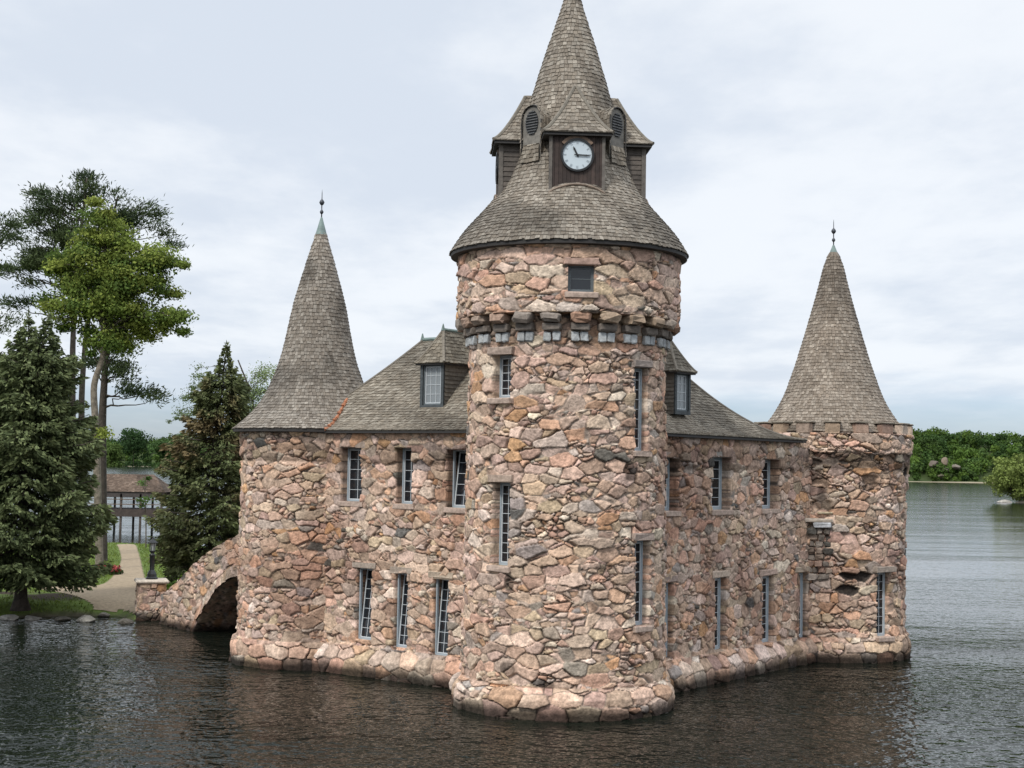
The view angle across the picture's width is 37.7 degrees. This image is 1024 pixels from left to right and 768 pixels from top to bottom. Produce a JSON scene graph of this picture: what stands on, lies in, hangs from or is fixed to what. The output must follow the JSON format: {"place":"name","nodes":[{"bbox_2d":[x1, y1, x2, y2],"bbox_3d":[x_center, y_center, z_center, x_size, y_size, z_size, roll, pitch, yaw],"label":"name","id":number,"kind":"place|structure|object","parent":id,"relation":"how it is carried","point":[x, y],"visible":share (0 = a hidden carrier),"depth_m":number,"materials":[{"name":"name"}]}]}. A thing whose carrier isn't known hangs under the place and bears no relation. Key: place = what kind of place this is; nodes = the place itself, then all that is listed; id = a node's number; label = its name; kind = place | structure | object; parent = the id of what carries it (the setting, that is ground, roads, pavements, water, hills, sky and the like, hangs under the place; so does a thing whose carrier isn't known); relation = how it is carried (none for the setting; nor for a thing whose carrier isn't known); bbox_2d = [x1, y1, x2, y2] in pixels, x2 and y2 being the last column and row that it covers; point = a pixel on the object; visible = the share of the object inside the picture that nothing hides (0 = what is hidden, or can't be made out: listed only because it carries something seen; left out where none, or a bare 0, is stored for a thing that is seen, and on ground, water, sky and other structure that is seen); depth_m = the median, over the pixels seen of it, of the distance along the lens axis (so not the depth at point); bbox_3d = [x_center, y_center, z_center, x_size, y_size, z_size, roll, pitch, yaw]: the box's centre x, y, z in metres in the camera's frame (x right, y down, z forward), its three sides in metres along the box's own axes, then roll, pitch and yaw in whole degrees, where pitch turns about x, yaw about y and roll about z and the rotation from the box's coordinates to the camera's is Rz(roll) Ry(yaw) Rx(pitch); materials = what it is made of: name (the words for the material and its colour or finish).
{"place":"outdoors","nodes":[
{"label":"outdoors","id":0,"kind":"place"},
{"bbox_2d":[45,544,143,613],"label":"path","id":1,"kind":"structure","parent":0,"point":[114,593],"depth_m":72.37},
{"bbox_2d":[0,541,201,619],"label":"ground","id":2,"kind":"structure","parent":0,"point":[67,612],"depth_m":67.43,"materials":[{"name":"green plant"}]},
{"bbox_2d":[0,211,37,336],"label":"pine tree","id":3,"kind":"object","parent":2,"relation":"on","point":[15,225],"visible":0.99,"depth_m":92.48,"materials":[{"name":"green plant"}]},
{"bbox_2d":[0,309,118,610],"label":"spruce tree","id":4,"kind":"object","parent":2,"relation":"on","point":[58,534],"visible":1,"depth_m":64.16,"materials":[{"name":"green plant"}]},
{"bbox_2d":[0,166,121,416],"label":"pine tree","id":5,"kind":"object","parent":2,"relation":"on","point":[56,233],"visible":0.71,"depth_m":97.19,"materials":[{"name":"green plant"}]},
{"bbox_2d":[97,612,109,616],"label":"boulder","id":6,"kind":"object","parent":2,"relation":"on","point":[103,614],"visible":1,"depth_m":66.68,"materials":[{"name":"grey stone"}]},
{"bbox_2d":[29,195,199,563],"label":"broadleaf tree","id":7,"kind":"object","parent":2,"relation":"on","point":[111,279],"visible":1,"depth_m":85.74,"materials":[{"name":"green plant"}]},
{"bbox_2d":[106,565,123,574],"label":"flower bed","id":8,"kind":"object","parent":2,"relation":"on","point":[116,570],"visible":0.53,"depth_m":81.73,"materials":[{"name":"red plant"}]},
{"bbox_2d":[73,292,176,560],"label":"pine tree","id":9,"kind":"object","parent":2,"relation":"on","point":[120,369],"visible":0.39,"depth_m":92.81,"materials":[{"name":"green plant"}]},
{"bbox_2d":[78,183,193,483],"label":"pine tree","id":10,"kind":"object","parent":2,"relation":"on","point":[133,214],"visible":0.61,"depth_m":100.42,"materials":[{"name":"green plant"}]},
{"bbox_2d":[135,476,159,547],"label":"sapling","id":11,"kind":"object","parent":2,"relation":"on","point":[145,498],"visible":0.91,"depth_m":107.54,"materials":[{"name":"green plant"}]},
{"bbox_2d":[134,578,169,620],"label":"stone pier","id":12,"kind":"structure","parent":2,"relation":"on","point":[148,599],"depth_m":65.51,"materials":[{"name":"brown stone"}]},
{"bbox_2d":[146,537,157,578],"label":"lamp post","id":13,"kind":"object","parent":12,"relation":"on","point":[151,574],"visible":1,"depth_m":66.12,"materials":[{"name":"black metal"}]},
{"bbox_2d":[166,571,186,589],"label":"shrub","id":14,"kind":"object","parent":2,"relation":"on","point":[169,585],"visible":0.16,"depth_m":71.30,"materials":[{"name":"green plant"}]},
{"bbox_2d":[141,340,251,589],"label":"spruce tree","id":15,"kind":"object","parent":2,"relation":"on","point":[184,532],"visible":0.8,"depth_m":73.79,"materials":[{"name":"green plant"}]},
{"bbox_2d":[159,534,239,631],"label":"stone bridge","id":16,"kind":"structure","parent":2,"relation":"on","point":[204,589],"depth_m":61.27,"materials":[{"name":"brown stone"}]},
{"bbox_2d":[165,357,277,423],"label":"pale tree","id":17,"kind":"object","parent":2,"relation":"on","point":[255,390],"visible":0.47,"depth_m":92.00,"materials":[{"name":"green plant"}]},
{"bbox_2d":[0,466,1023,767],"bbox_3d":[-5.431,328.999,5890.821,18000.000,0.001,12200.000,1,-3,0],"label":"water","id":18,"kind":"structure","parent":0,"point":[106,692],"depth_m":43.84,"materials":[{"name":"black liquid"}]},
{"bbox_2d":[0,614,18,619],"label":"boulder","id":19,"kind":"object","parent":18,"relation":"in","point":[9,617],"visible":0.99,"depth_m":64.84,"materials":[{"name":"grey stone"}]},
{"bbox_2d":[25,615,41,619],"bbox_3d":[-20.815,10.182,65.219,0.756,0.242,0.717,2,-3,-24],"label":"boulder","id":20,"kind":"object","parent":18,"relation":"in","point":[27,617],"visible":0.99,"depth_m":64.94,"materials":[{"name":"grey stone"}]},
{"bbox_2d":[54,616,70,620],"bbox_3d":[-19.474,10.191,64.995,0.730,0.247,0.617,3,-4,-32],"label":"boulder","id":21,"kind":"object","parent":18,"relation":"in","point":[62,618],"visible":1,"depth_m":64.81,"materials":[{"name":"grey stone"}]},
{"bbox_2d":[76,615,95,621],"bbox_3d":[-18.383,10.183,64.719,0.806,0.422,0.792,2,-3,-19],"label":"boulder","id":22,"kind":"object","parent":18,"relation":"in","point":[86,618],"visible":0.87,"depth_m":64.53,"materials":[{"name":"grey stone"}]},
{"bbox_2d":[117,618,133,623],"bbox_3d":[-16.549,10.215,64.281,0.695,0.324,0.754,1,-3,0],"label":"boulder","id":23,"kind":"object","parent":18,"relation":"in","point":[125,621],"visible":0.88,"depth_m":64.06,"materials":[{"name":"grey stone"}]},
{"bbox_2d":[88,474,173,528],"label":"pavilion","id":24,"kind":"structure","parent":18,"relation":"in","point":[121,486],"depth_m":151.79,"materials":[{"name":"brown wood"}]},
{"bbox_2d":[228,0,913,721],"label":"stone castle","id":25,"kind":"structure","parent":18,"relation":"in","point":[548,478],"depth_m":48.20,"materials":[{"name":"brown stone"}]},
{"bbox_2d":[337,441,364,506],"bbox_3d":[-5.310,3.039,50.643,1.337,2.210,0.474,-1,-4,37],"label":"window","id":26,"kind":"structure","parent":25,"relation":"in","point":[354,490],"depth_m":50.85,"materials":[{"name":"black glass"}]},
{"bbox_2d":[352,561,376,639],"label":"window","id":27,"kind":"structure","parent":25,"relation":"in","point":[364,620],"depth_m":50.15,"materials":[{"name":"blue paint"}]},
{"bbox_2d":[390,566,412,647],"bbox_3d":[-3.481,7.292,49.092,0.999,2.624,0.604,-1,-4,37],"label":"window","id":28,"kind":"structure","parent":25,"relation":"in","point":[402,628],"depth_m":49.14,"materials":[{"name":"blue paint"}]},
{"bbox_2d":[391,442,414,509],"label":"window","id":29,"kind":"structure","parent":25,"relation":"in","point":[407,470],"depth_m":49.46,"materials":[{"name":"grey glass"}]},
{"bbox_2d":[428,571,454,655],"bbox_3d":[-2.141,7.341,48.064,1.076,2.678,0.596,-1,-4,37],"label":"window","id":30,"kind":"structure","parent":25,"relation":"in","point":[441,636],"depth_m":48.15,"materials":[{"name":"blue paint"}]},
{"bbox_2d":[442,444,465,513],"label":"window","id":31,"kind":"structure","parent":25,"relation":"in","point":[458,495],"depth_m":48.23,"materials":[{"name":"blue paint"}]},
{"bbox_2d":[486,475,513,572],"bbox_3d":[-0.231,3.959,42.705,0.928,2.770,0.520,-2,-4,40],"label":"window","id":32,"kind":"structure","parent":25,"relation":"in","point":[504,480],"depth_m":42.91,"materials":[{"name":"grey paint"}]},
{"bbox_2d":[487,346,514,404],"bbox_3d":[-0.226,-0.241,42.996,0.969,1.656,0.519,-2,-4,43],"label":"window","id":33,"kind":"structure","parent":25,"relation":"in","point":[505,353],"depth_m":43.13,"materials":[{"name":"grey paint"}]},
{"bbox_2d":[563,257,599,297],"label":"window","id":34,"kind":"structure","parent":25,"relation":"in","point":[580,270],"depth_m":42.08,"materials":[{"name":"glass"}]},
{"bbox_2d":[631,360,652,456],"bbox_3d":[3.634,0.704,43.007,0.843,2.780,0.453,4,-4,-44],"label":"window","id":35,"kind":"structure","parent":25,"relation":"in","point":[638,365],"depth_m":43.18,"materials":[{"name":"grey paint"}]},
{"bbox_2d":[631,533,654,632],"bbox_3d":[3.623,5.653,42.824,0.477,2.820,0.903,-2,-4,44],"label":"window","id":36,"kind":"structure","parent":25,"relation":"in","point":[639,537],"depth_m":43.01,"materials":[{"name":"grey paint"}]},
{"bbox_2d":[665,575,677,656],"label":"window","id":37,"kind":"structure","parent":25,"relation":"in","point":[674,578],"depth_m":47.70,"materials":[{"name":"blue paint"}]},
{"bbox_2d":[665,452,681,516],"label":"window","id":38,"kind":"structure","parent":25,"relation":"in","point":[670,513],"depth_m":48.15,"materials":[{"name":"grey paint"}]},
{"bbox_2d":[711,570,729,648],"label":"window","id":39,"kind":"structure","parent":25,"relation":"in","point":[717,575],"depth_m":50.38,"materials":[{"name":"grey paint"}]},
{"bbox_2d":[710,451,734,515],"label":"window","id":40,"kind":"structure","parent":25,"relation":"in","point":[716,486],"depth_m":50.79,"materials":[{"name":"blue paint"}]},
{"bbox_2d":[759,568,777,641],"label":"window","id":41,"kind":"structure","parent":25,"relation":"in","point":[765,573],"depth_m":53.16,"materials":[{"name":"blue paint"}]},
{"bbox_2d":[761,454,780,513],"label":"window","id":42,"kind":"structure","parent":25,"relation":"in","point":[765,509],"depth_m":53.67,"materials":[{"name":"blue paint"}]},
{"bbox_2d":[795,566,809,636],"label":"window","id":43,"kind":"structure","parent":25,"relation":"in","point":[799,570],"depth_m":55.37,"materials":[{"name":"blue paint"}]},
{"bbox_2d":[872,566,896,641],"bbox_3d":[13.708,8.125,55.520,1.028,2.782,0.509,3,-4,-31],"label":"window","id":44,"kind":"structure","parent":25,"relation":"in","point":[881,571],"depth_m":55.70,"materials":[{"name":"blue paint"}]},
{"bbox_2d":[997,499,1012,502],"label":"boulder","id":45,"kind":"object","parent":18,"relation":"in","point":[1006,501],"visible":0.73,"depth_m":371.39,"materials":[{"name":"grey stone"}]},
{"bbox_2d":[0,0,1023,446],"label":"sky","id":46,"kind":"structure","parent":0,"point":[898,124],"materials":[{"name":"white"}]},
{"bbox_2d":[90,444,1019,482],"bbox_3d":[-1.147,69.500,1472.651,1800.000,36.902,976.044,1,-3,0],"label":"shore","id":47,"kind":"structure","parent":0,"point":[924,477],"depth_m":1172.23,"materials":[{"name":"green plant"}]},
{"bbox_2d":[14,426,1023,481],"bbox_3d":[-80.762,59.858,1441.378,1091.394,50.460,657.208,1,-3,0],"label":"forest","id":48,"kind":"object","parent":47,"relation":"on","point":[954,447],"visible":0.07,"depth_m":1206.80,"materials":[{"name":"green plant"}]},
{"bbox_2d":[929,461,937,467],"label":"boulder","id":49,"kind":"object","parent":47,"relation":"on","point":[932,463],"visible":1,"depth_m":1158.50,"materials":[{"name":"grey stone"}]},
{"bbox_2d":[952,464,960,469],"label":"boulder","id":50,"kind":"object","parent":47,"relation":"on","point":[956,467],"visible":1,"depth_m":1152.79,"materials":[{"name":"grey stone"}]},
{"bbox_2d":[941,457,947,464],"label":"boulder","id":51,"kind":"object","parent":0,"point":[944,460],"visible":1,"depth_m":1158.28,"materials":[{"name":"grey stone"}]},
{"bbox_2d":[982,453,1023,500],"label":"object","id":52,"kind":"object","parent":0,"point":[1008,480],"visible":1,"depth_m":372.50,"materials":[{"name":"green plant"}]},
{"label":"lake bed","id":53,"kind":"structure","parent":0,"visible":0},
{"bbox_2d":[106,442,124,466],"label":"tree","id":54,"kind":"object","parent":53,"relation":"on","point":[114,452],"visible":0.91,"depth_m":1443.64,"materials":[{"name":"green plant"}]},
{"bbox_2d":[112,427,154,466],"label":"tree","id":55,"kind":"object","parent":53,"relation":"on","point":[129,440],"visible":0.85,"depth_m":1482.68,"materials":[{"name":"green plant"}]},
{"bbox_2d":[147,440,173,466],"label":"tree","id":56,"kind":"object","parent":53,"relation":"on","point":[154,449],"visible":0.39,"depth_m":1442.47,"materials":[{"name":"green plant"}]}
]}

